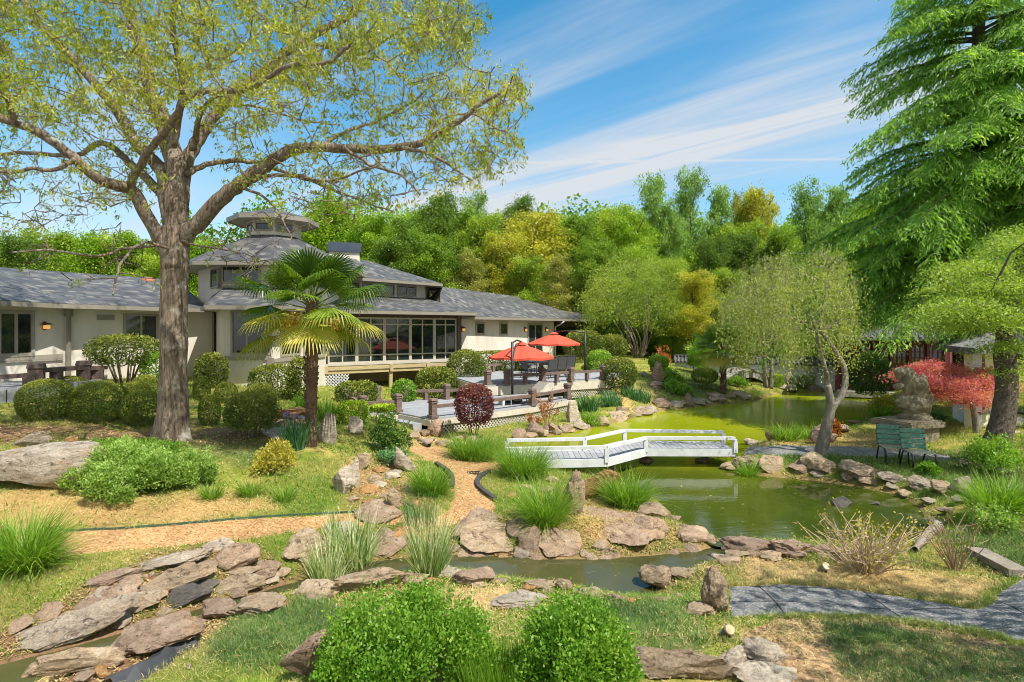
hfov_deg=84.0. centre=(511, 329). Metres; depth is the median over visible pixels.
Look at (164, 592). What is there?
rock
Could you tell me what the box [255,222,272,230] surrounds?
window
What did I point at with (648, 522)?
rock
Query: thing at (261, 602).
rock
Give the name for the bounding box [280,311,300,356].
window
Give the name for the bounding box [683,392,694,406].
rock
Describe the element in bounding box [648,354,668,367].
round bush
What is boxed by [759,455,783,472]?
rock
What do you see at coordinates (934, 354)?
lattice window
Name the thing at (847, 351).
lattice window
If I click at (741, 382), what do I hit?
shrub
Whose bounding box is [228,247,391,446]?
palm tree
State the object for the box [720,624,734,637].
garden spotlight
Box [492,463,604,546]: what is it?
grass clump
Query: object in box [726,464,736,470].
rock
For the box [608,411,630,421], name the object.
rock
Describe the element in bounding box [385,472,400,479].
rock
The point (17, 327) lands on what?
window
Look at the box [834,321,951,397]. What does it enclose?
red pavilion
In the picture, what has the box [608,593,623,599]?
rock
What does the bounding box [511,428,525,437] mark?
rock
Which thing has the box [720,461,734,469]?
rock
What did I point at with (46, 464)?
rock
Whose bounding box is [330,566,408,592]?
rock
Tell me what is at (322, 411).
iris
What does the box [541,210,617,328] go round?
woodland tree
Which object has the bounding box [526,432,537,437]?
rock
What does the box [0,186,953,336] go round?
wood
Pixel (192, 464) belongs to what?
shrub
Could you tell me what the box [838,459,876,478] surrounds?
rock
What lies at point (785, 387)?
rock
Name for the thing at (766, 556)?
rock
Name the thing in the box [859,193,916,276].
woodland tree
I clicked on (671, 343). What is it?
undergrowth tree
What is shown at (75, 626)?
rock
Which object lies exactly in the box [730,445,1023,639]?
paved path
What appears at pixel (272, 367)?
round bush
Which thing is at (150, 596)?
rock
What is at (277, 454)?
shrub
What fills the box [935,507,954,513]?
rock
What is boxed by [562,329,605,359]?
round bush
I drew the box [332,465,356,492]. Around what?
rock
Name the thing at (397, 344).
sunroom window
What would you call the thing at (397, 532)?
rock
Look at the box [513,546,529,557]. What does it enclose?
rock
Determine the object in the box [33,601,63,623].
rock
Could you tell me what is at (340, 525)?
rock
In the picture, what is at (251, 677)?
grass clump
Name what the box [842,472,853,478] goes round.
rock
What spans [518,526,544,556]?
rock
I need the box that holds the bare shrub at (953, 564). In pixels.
[918,499,994,570]
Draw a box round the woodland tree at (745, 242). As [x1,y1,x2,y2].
[718,227,792,319]
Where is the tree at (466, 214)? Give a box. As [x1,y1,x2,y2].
[443,202,498,266]
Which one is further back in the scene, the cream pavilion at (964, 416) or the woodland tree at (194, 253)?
the woodland tree at (194, 253)
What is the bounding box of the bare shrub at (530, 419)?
[526,411,543,422]
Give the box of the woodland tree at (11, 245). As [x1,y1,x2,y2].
[0,230,62,270]
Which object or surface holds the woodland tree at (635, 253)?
on the ground at (762, 391)
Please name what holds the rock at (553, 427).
in the pond water at (711, 496)
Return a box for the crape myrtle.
[569,242,691,357]
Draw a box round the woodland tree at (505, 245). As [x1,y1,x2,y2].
[477,228,536,295]
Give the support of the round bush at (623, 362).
on the ground at (762, 391)
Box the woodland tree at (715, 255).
[688,234,735,316]
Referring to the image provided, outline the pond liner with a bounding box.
[103,632,202,681]
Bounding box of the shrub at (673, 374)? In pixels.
[663,367,685,382]
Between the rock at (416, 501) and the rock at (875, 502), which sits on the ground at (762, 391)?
the rock at (416, 501)
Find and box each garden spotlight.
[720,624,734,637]
[817,562,829,575]
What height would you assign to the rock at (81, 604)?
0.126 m
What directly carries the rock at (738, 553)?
on the ground at (762, 391)
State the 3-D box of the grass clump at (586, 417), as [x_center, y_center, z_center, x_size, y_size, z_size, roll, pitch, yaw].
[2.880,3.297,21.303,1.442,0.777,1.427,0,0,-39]
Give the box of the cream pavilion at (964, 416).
[932,308,1023,432]
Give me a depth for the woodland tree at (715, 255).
43.38 m
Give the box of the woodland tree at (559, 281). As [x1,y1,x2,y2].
[536,252,583,352]
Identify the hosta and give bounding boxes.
[930,405,949,421]
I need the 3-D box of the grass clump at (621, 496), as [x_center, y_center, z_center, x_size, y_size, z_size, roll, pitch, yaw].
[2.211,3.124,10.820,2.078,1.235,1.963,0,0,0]
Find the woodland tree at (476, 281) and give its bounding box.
[444,247,491,292]
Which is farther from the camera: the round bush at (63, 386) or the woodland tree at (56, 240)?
the woodland tree at (56, 240)
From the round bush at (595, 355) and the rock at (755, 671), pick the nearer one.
the rock at (755, 671)
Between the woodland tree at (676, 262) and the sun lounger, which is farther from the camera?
the woodland tree at (676, 262)
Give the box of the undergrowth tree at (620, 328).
[608,274,641,351]
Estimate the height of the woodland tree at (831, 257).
8.755 m
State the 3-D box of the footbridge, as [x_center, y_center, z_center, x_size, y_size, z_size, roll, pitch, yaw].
[2.787,3.076,14.883,6.490,0.568,2.027,0,0,-18]
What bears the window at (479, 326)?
in the house
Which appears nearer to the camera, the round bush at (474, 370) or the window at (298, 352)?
the window at (298, 352)
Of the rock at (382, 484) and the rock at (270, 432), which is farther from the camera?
the rock at (270, 432)
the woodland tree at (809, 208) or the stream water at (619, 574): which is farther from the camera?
the woodland tree at (809, 208)
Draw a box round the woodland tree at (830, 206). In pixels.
[808,183,860,270]
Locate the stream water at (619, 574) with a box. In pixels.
[0,547,723,681]
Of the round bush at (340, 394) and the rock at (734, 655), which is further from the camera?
the round bush at (340, 394)
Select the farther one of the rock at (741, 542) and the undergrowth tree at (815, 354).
the undergrowth tree at (815, 354)
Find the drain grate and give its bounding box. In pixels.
[467,471,479,473]
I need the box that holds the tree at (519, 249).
[488,221,550,277]
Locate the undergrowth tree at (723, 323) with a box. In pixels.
[710,317,747,354]
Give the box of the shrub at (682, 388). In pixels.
[662,376,694,395]
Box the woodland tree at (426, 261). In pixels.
[392,225,464,295]
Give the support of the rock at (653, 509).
on the ground at (762, 391)
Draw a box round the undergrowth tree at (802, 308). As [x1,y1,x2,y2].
[774,275,815,353]
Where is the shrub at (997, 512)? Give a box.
[959,499,1023,534]
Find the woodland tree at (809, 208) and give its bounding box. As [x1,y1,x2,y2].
[783,175,827,348]
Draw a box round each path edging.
[57,510,356,531]
[434,461,454,487]
[475,469,496,500]
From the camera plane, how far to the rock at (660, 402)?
25.53 m
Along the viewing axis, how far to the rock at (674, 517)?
10.42 m
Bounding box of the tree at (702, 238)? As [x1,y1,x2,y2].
[686,229,725,312]
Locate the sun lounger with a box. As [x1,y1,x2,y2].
[500,381,547,405]
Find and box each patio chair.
[520,361,537,377]
[525,360,540,372]
[541,356,558,378]
[550,356,567,377]
[559,355,575,376]
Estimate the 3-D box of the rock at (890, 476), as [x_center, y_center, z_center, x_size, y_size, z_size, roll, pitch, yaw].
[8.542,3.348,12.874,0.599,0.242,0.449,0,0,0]
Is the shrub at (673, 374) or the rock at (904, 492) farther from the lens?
the shrub at (673, 374)
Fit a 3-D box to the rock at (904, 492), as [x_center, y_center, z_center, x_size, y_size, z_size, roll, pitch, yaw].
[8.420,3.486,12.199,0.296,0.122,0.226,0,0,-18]
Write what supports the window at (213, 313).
in the house
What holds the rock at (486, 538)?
on the ground at (762, 391)
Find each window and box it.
[0,310,34,356]
[123,313,158,341]
[210,267,217,288]
[212,312,215,352]
[221,266,260,283]
[230,311,270,354]
[246,224,251,232]
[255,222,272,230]
[276,222,292,232]
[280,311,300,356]
[303,339,323,355]
[327,317,356,363]
[345,281,360,287]
[357,317,383,362]
[362,282,394,295]
[384,317,410,361]
[397,285,416,296]
[411,318,434,360]
[435,318,456,359]
[475,322,484,334]
[499,322,507,334]
[840,345,852,368]
[858,346,870,368]
[876,346,888,367]
[894,346,906,368]
[912,346,924,363]
[930,346,942,362]
[952,352,963,383]
[982,354,984,409]
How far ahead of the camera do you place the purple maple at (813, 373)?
33.40 m
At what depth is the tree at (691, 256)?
56.35 m
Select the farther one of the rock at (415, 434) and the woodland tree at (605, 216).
the woodland tree at (605, 216)
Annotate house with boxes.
[0,208,601,389]
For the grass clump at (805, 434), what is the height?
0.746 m
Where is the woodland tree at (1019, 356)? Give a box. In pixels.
[1017,354,1023,363]
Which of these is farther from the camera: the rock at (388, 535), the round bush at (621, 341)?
the round bush at (621, 341)
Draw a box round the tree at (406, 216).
[385,206,447,250]
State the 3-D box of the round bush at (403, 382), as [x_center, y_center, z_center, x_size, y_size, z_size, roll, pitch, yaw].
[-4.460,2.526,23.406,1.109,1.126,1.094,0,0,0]
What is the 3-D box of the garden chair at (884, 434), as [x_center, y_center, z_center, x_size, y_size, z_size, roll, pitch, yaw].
[9.381,2.820,14.035,0.520,0.911,0.736,0,0,17]
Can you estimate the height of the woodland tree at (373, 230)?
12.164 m
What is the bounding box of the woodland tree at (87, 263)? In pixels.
[42,230,136,274]
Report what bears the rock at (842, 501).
in the pond water at (711, 496)
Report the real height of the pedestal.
0.675 m
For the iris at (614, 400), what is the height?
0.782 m
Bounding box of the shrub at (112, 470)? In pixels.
[54,433,184,507]
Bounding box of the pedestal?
[870,416,944,444]
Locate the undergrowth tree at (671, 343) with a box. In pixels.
[648,318,689,361]
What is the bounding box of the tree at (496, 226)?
[470,210,534,289]
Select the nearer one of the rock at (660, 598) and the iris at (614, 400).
the rock at (660, 598)
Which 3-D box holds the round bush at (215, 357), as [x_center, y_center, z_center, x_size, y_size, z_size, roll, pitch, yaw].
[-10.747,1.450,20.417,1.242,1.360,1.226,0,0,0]
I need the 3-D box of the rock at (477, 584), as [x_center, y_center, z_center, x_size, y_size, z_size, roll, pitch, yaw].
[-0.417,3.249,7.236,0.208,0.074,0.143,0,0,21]
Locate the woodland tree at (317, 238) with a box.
[291,191,373,350]
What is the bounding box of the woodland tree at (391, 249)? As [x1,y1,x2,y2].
[367,231,423,277]
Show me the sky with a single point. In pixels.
(747, 92)
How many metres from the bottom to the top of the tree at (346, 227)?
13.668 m
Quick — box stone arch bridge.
[718,367,762,381]
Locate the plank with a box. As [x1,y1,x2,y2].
[964,546,1023,576]
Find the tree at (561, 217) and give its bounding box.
[541,210,582,294]
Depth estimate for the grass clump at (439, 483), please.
11.01 m
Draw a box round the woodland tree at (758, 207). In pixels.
[730,179,782,260]
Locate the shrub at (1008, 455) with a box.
[959,430,1023,473]
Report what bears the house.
on the ground at (762, 391)
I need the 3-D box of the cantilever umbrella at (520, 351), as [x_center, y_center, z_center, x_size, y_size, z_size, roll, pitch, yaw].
[0.368,1.657,24.179,2.828,2.525,2.744,0,0,-31]
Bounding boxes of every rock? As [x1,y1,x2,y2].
[0,441,106,488]
[8,614,33,633]
[12,431,51,446]
[13,592,142,651]
[21,646,126,677]
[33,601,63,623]
[59,610,75,615]
[64,435,78,441]
[73,600,90,609]
[74,669,95,681]
[83,567,142,586]
[83,578,142,603]
[93,586,108,598]
[94,664,109,678]
[110,612,131,628]
[111,610,210,654]
[118,574,141,583]
[125,587,162,613]
[133,547,215,570]
[137,562,216,591]
[156,606,172,617]
[160,589,168,598]
[167,582,213,608]
[195,579,219,587]
[198,558,217,566]
[200,597,236,618]
[201,537,234,551]
[213,572,265,595]
[215,542,259,570]
[223,565,260,575]
[227,592,286,616]
[231,587,247,598]
[254,560,281,578]
[261,425,299,440]
[265,571,278,583]
[271,419,293,427]
[275,407,305,418]
[278,567,290,577]
[278,629,338,675]
[282,527,328,564]
[293,579,338,598]
[305,592,319,600]
[318,411,336,444]
[322,521,357,537]
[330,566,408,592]
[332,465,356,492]
[347,495,358,502]
[348,416,362,434]
[352,457,359,487]
[354,499,402,523]
[357,452,370,469]
[359,484,378,493]
[366,474,381,482]
[371,531,406,557]
[372,467,384,472]
[373,481,386,487]
[375,527,392,541]
[379,493,387,499]
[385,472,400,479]
[387,487,402,508]
[389,469,401,473]
[393,447,416,470]
[394,525,413,537]
[400,484,412,490]
[401,572,429,583]
[408,500,420,506]
[409,431,419,438]
[418,437,434,443]
[419,429,429,436]
[427,418,443,436]
[435,440,448,446]
[439,565,460,578]
[447,544,460,553]
[451,523,470,538]
[452,566,494,585]
[457,546,474,556]
[458,506,499,524]
[459,516,513,552]
[471,581,486,588]
[472,551,490,556]
[490,589,546,608]
[493,551,513,556]
[493,578,507,583]
[505,516,535,536]
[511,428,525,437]
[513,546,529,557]
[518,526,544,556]
[521,583,535,591]
[523,579,556,589]
[526,419,543,435]
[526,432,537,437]
[529,553,541,559]
[539,527,581,556]
[542,486,554,493]
[542,587,552,593]
[546,476,560,482]
[548,423,558,434]
[553,578,573,590]
[558,423,573,432]
[563,470,585,514]
[566,400,580,422]
[573,419,588,429]
[573,586,603,596]
[580,549,588,556]
[582,507,669,545]
[584,469,619,498]
[585,552,597,559]
[592,538,607,550]
[593,416,609,425]
[598,547,620,558]
[599,554,611,558]
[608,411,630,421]
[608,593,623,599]
[616,406,630,412]
[633,406,652,414]
[633,646,739,679]
[634,515,661,529]
[637,502,667,516]
[638,564,674,587]
[639,457,653,462]
[646,405,656,412]
[650,381,661,388]
[651,361,664,380]
[653,398,670,407]
[655,597,670,601]
[665,515,680,520]
[669,567,696,578]
[670,548,679,554]
[671,401,683,407]
[677,525,708,542]
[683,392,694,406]
[683,544,698,551]
[685,600,715,614]
[693,398,706,404]
[694,399,705,404]
[695,456,709,462]
[700,565,728,612]
[707,392,726,402]
[707,534,715,542]
[709,394,725,401]
[711,554,741,566]
[718,535,774,551]
[718,645,746,665]
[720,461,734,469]
[724,549,749,556]
[726,392,735,398]
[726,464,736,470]
[733,660,798,681]
[734,391,751,399]
[734,455,759,469]
[742,636,788,665]
[743,438,757,444]
[746,550,762,557]
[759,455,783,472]
[760,553,781,560]
[762,550,781,555]
[765,431,776,439]
[769,539,813,556]
[778,384,796,391]
[783,551,806,558]
[785,371,792,383]
[787,460,808,473]
[799,451,836,472]
[802,384,823,391]
[809,424,820,442]
[810,470,824,476]
[811,544,842,553]
[816,552,834,556]
[830,433,837,442]
[830,496,851,506]
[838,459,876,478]
[841,424,850,431]
[841,474,853,481]
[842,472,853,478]
[847,420,862,424]
[858,477,877,484]
[870,501,879,504]
[876,471,906,482]
[886,482,898,489]
[898,488,911,495]
[907,474,930,489]
[918,497,936,503]
[923,517,944,523]
[930,479,951,493]
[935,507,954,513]
[949,476,970,492]
[951,495,967,501]
[993,466,1014,475]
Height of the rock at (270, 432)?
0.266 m
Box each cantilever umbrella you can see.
[489,339,553,403]
[528,330,585,370]
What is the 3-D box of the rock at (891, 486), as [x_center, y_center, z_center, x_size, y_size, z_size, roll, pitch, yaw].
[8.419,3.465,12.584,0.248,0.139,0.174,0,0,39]
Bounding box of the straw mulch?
[0,366,1023,681]
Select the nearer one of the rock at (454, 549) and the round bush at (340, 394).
the rock at (454, 549)
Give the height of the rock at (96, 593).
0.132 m
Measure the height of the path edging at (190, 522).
0.159 m
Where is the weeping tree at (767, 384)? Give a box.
[708,247,822,388]
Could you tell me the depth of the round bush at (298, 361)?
19.80 m
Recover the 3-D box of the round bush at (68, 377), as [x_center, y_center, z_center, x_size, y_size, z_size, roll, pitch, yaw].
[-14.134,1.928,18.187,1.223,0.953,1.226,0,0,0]
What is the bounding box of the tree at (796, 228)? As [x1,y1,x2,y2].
[787,217,845,294]
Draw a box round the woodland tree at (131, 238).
[86,227,157,276]
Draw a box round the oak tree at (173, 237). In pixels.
[0,0,534,442]
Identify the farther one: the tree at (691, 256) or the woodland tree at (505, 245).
the tree at (691, 256)
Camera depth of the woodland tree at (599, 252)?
42.34 m
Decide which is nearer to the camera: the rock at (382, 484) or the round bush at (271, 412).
the rock at (382, 484)
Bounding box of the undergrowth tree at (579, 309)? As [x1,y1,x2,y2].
[558,294,602,349]
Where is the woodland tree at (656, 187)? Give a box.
[633,168,675,334]
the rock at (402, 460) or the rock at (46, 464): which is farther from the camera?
the rock at (402, 460)
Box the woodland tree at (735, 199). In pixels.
[730,188,750,232]
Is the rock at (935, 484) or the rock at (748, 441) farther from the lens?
the rock at (748, 441)
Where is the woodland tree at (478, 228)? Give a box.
[448,208,518,292]
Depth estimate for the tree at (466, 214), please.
57.29 m
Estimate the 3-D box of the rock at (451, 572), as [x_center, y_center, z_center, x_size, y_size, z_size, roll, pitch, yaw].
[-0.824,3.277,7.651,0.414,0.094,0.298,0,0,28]
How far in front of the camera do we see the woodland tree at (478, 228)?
46.51 m
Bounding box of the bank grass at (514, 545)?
[6,385,982,680]
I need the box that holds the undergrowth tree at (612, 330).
[588,307,626,354]
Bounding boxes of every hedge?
[337,399,369,425]
[369,403,395,412]
[471,350,528,370]
[767,373,784,387]
[796,375,814,389]
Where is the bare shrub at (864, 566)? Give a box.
[792,497,936,575]
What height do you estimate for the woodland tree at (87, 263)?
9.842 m
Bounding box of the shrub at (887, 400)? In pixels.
[862,389,897,416]
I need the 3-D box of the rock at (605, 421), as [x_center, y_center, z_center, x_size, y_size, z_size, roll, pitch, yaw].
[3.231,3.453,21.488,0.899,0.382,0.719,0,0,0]
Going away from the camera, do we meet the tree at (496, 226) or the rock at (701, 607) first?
the rock at (701, 607)
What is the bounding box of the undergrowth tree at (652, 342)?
[625,297,670,356]
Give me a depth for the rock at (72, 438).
12.61 m
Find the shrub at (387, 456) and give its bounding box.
[375,446,407,465]
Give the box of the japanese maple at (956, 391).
[873,357,1023,432]
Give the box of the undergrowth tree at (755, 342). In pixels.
[730,324,773,354]
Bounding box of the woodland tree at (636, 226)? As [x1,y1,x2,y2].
[607,204,663,342]
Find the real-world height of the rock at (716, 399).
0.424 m
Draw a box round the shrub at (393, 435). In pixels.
[365,408,413,449]
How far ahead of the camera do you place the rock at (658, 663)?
4.90 m
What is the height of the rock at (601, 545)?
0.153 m
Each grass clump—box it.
[0,493,105,593]
[192,479,234,507]
[223,471,273,502]
[236,670,280,681]
[263,478,302,502]
[395,457,469,502]
[436,426,515,463]
[475,433,569,487]
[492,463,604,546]
[579,409,603,426]
[586,465,675,516]
[723,453,771,478]
[762,420,810,441]
[792,422,815,439]
[860,402,895,418]
[933,461,1023,527]
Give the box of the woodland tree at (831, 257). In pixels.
[790,246,857,355]
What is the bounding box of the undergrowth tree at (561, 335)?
[554,327,570,349]
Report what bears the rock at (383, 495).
on the ground at (762, 391)
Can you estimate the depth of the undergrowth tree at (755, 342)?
39.40 m
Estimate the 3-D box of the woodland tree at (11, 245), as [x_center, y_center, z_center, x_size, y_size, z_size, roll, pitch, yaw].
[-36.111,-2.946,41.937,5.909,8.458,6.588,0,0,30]
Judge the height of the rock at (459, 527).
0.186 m
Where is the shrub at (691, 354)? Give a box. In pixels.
[683,334,709,369]
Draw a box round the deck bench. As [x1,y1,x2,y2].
[481,396,504,405]
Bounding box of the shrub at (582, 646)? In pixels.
[503,577,644,681]
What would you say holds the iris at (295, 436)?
on the ground at (762, 391)
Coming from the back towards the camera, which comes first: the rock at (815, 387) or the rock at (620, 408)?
the rock at (815, 387)
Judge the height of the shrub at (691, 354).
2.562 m
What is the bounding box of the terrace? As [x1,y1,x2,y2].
[0,360,107,402]
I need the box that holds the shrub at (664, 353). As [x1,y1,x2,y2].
[656,345,671,362]
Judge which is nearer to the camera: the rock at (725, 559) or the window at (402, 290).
the rock at (725, 559)
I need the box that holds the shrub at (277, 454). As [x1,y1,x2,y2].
[250,437,296,476]
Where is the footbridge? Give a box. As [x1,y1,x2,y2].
[505,429,737,467]
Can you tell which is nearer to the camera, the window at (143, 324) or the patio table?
the window at (143, 324)
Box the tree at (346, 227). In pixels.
[331,211,372,255]
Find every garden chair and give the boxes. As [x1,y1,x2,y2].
[876,423,909,465]
[899,427,937,470]
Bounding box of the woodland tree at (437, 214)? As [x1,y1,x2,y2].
[400,185,473,287]
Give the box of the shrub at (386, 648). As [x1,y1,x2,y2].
[308,570,507,681]
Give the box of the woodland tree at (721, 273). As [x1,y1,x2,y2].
[702,266,751,328]
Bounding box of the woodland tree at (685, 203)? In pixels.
[670,164,713,273]
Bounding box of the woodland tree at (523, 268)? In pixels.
[505,251,554,303]
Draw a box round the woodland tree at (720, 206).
[700,182,737,238]
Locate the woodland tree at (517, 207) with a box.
[498,193,538,259]
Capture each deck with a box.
[343,383,571,433]
[456,360,620,411]
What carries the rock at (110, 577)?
on the ground at (762, 391)
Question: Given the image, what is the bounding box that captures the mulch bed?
[740,619,1023,681]
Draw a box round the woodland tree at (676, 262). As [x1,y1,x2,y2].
[644,257,689,355]
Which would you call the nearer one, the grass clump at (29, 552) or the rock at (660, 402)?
the grass clump at (29, 552)
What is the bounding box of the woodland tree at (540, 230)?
[496,203,583,303]
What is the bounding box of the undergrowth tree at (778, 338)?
[758,320,799,355]
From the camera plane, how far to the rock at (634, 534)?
9.67 m
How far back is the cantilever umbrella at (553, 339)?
30.25 m
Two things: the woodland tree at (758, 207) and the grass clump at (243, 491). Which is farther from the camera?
the woodland tree at (758, 207)
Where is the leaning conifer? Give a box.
[876,220,1023,468]
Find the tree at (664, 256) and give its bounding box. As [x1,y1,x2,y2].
[597,224,665,343]
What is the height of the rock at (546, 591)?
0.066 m
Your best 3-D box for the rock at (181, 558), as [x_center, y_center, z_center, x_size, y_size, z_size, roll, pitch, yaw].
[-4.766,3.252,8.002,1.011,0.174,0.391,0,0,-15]
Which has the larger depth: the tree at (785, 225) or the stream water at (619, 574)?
the tree at (785, 225)
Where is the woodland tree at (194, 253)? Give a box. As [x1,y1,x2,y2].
[188,236,225,297]
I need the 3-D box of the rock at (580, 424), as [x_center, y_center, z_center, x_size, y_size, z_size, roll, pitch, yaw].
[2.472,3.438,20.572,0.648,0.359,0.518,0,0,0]
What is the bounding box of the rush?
[399,487,440,530]
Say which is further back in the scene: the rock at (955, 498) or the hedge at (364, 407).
the hedge at (364, 407)
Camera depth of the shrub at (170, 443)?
12.16 m
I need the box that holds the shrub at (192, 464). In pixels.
[153,443,217,486]
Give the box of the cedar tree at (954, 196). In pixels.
[757,0,1023,370]
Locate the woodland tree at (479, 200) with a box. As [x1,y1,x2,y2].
[459,187,488,217]
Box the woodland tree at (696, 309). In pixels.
[664,267,725,344]
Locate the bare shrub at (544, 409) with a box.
[532,388,558,423]
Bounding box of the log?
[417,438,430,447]
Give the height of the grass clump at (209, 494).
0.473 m
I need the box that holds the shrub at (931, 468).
[912,460,942,475]
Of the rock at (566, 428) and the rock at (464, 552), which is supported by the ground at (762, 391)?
the rock at (566, 428)
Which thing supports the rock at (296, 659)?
on the ground at (762, 391)
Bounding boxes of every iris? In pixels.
[272,411,321,450]
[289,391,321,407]
[297,527,362,580]
[304,501,396,571]
[317,395,346,422]
[384,498,474,577]
[437,630,551,681]
[574,391,603,412]
[598,389,625,406]
[619,384,655,403]
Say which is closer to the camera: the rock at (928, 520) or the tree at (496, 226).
the rock at (928, 520)
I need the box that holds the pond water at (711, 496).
[515,391,928,546]
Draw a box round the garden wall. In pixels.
[674,354,835,390]
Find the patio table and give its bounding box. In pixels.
[527,360,564,376]
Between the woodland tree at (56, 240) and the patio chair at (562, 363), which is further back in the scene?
the woodland tree at (56, 240)
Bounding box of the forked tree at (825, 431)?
[710,236,876,454]
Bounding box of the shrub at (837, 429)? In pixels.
[821,417,844,436]
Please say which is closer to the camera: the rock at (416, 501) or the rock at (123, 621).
the rock at (123, 621)
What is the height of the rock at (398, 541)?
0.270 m
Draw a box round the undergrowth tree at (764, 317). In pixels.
[748,280,777,337]
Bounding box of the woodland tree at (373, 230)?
[340,208,409,264]
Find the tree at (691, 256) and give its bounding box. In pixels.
[645,230,699,337]
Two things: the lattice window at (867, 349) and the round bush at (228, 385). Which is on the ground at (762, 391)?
the round bush at (228, 385)
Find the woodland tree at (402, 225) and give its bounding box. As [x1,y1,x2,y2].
[388,215,419,271]
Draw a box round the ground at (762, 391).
[0,323,1023,681]
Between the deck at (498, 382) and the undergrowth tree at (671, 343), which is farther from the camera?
the undergrowth tree at (671, 343)
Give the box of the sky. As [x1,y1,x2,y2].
[0,0,1022,255]
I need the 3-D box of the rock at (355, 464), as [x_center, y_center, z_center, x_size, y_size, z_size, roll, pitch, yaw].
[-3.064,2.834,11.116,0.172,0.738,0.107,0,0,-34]
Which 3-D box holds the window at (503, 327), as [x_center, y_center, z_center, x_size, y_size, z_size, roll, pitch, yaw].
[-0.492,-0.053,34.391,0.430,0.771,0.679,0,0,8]
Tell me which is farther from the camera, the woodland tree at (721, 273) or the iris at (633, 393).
the woodland tree at (721, 273)
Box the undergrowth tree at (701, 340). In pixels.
[684,320,716,354]
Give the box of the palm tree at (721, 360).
[691,323,761,392]
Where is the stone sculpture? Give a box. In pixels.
[893,366,933,420]
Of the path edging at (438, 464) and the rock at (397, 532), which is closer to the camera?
the rock at (397, 532)
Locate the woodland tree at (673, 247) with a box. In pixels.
[657,197,689,278]
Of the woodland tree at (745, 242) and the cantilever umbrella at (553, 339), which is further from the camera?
the woodland tree at (745, 242)
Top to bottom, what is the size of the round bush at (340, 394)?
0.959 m
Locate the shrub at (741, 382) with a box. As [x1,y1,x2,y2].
[726,375,749,386]
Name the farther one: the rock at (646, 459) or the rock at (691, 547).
the rock at (646, 459)
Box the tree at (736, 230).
[695,216,772,323]
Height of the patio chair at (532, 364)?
1.039 m
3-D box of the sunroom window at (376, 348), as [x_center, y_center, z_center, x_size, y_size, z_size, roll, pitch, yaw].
[-6.805,0.490,27.399,1.163,2.180,0.841,0,0,0]
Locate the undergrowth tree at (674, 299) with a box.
[654,283,690,341]
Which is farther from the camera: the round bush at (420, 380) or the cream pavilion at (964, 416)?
the round bush at (420, 380)
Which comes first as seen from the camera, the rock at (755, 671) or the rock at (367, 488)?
the rock at (755, 671)
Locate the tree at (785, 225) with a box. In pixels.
[753,220,801,319]
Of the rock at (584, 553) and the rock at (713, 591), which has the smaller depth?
the rock at (713, 591)
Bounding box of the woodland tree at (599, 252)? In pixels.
[566,235,641,333]
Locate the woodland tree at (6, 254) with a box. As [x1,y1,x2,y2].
[0,235,18,268]
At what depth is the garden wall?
33.89 m
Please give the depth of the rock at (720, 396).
27.70 m
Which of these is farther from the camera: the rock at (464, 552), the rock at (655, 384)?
the rock at (655, 384)
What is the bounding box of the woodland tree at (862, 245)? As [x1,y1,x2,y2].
[846,198,893,271]
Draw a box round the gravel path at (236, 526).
[17,445,499,555]
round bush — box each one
[12,378,78,420]
[63,375,88,388]
[65,380,130,422]
[82,332,159,383]
[118,389,156,426]
[119,380,157,393]
[131,374,157,389]
[137,351,159,385]
[192,351,229,387]
[192,376,210,400]
[197,394,221,425]
[213,382,237,403]
[221,389,281,437]
[243,382,277,416]
[246,363,300,397]
[285,356,305,398]
[334,379,380,401]
[390,378,416,401]
[415,366,457,397]
[446,349,486,379]
[452,383,494,435]
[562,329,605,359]
[586,349,612,370]
[596,333,627,356]
[601,356,637,391]
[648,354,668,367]
[691,367,718,389]
[848,350,893,394]
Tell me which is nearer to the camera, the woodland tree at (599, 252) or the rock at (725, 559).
the rock at (725, 559)
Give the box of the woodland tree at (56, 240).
[10,225,89,272]
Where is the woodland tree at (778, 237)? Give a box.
[746,221,816,317]
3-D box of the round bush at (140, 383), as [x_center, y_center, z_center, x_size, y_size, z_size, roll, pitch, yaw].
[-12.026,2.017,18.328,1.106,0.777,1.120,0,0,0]
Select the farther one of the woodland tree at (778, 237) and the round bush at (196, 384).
the woodland tree at (778, 237)
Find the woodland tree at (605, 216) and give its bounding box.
[581,200,636,325]
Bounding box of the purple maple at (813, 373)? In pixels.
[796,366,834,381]
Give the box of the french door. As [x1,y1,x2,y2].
[527,323,542,350]
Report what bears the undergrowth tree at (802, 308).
on the ground at (762, 391)
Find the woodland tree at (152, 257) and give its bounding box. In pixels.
[130,240,197,279]
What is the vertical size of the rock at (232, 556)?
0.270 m
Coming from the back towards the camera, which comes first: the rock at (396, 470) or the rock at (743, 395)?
the rock at (743, 395)
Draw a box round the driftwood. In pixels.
[910,520,943,551]
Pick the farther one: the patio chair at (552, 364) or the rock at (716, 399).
the rock at (716, 399)
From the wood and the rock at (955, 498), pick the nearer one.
the rock at (955, 498)
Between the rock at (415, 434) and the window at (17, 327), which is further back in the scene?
the window at (17, 327)
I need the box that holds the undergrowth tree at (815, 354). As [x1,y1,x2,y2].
[792,316,831,355]
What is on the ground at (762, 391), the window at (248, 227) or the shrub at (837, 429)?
the shrub at (837, 429)
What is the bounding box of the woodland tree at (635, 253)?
[604,241,661,349]

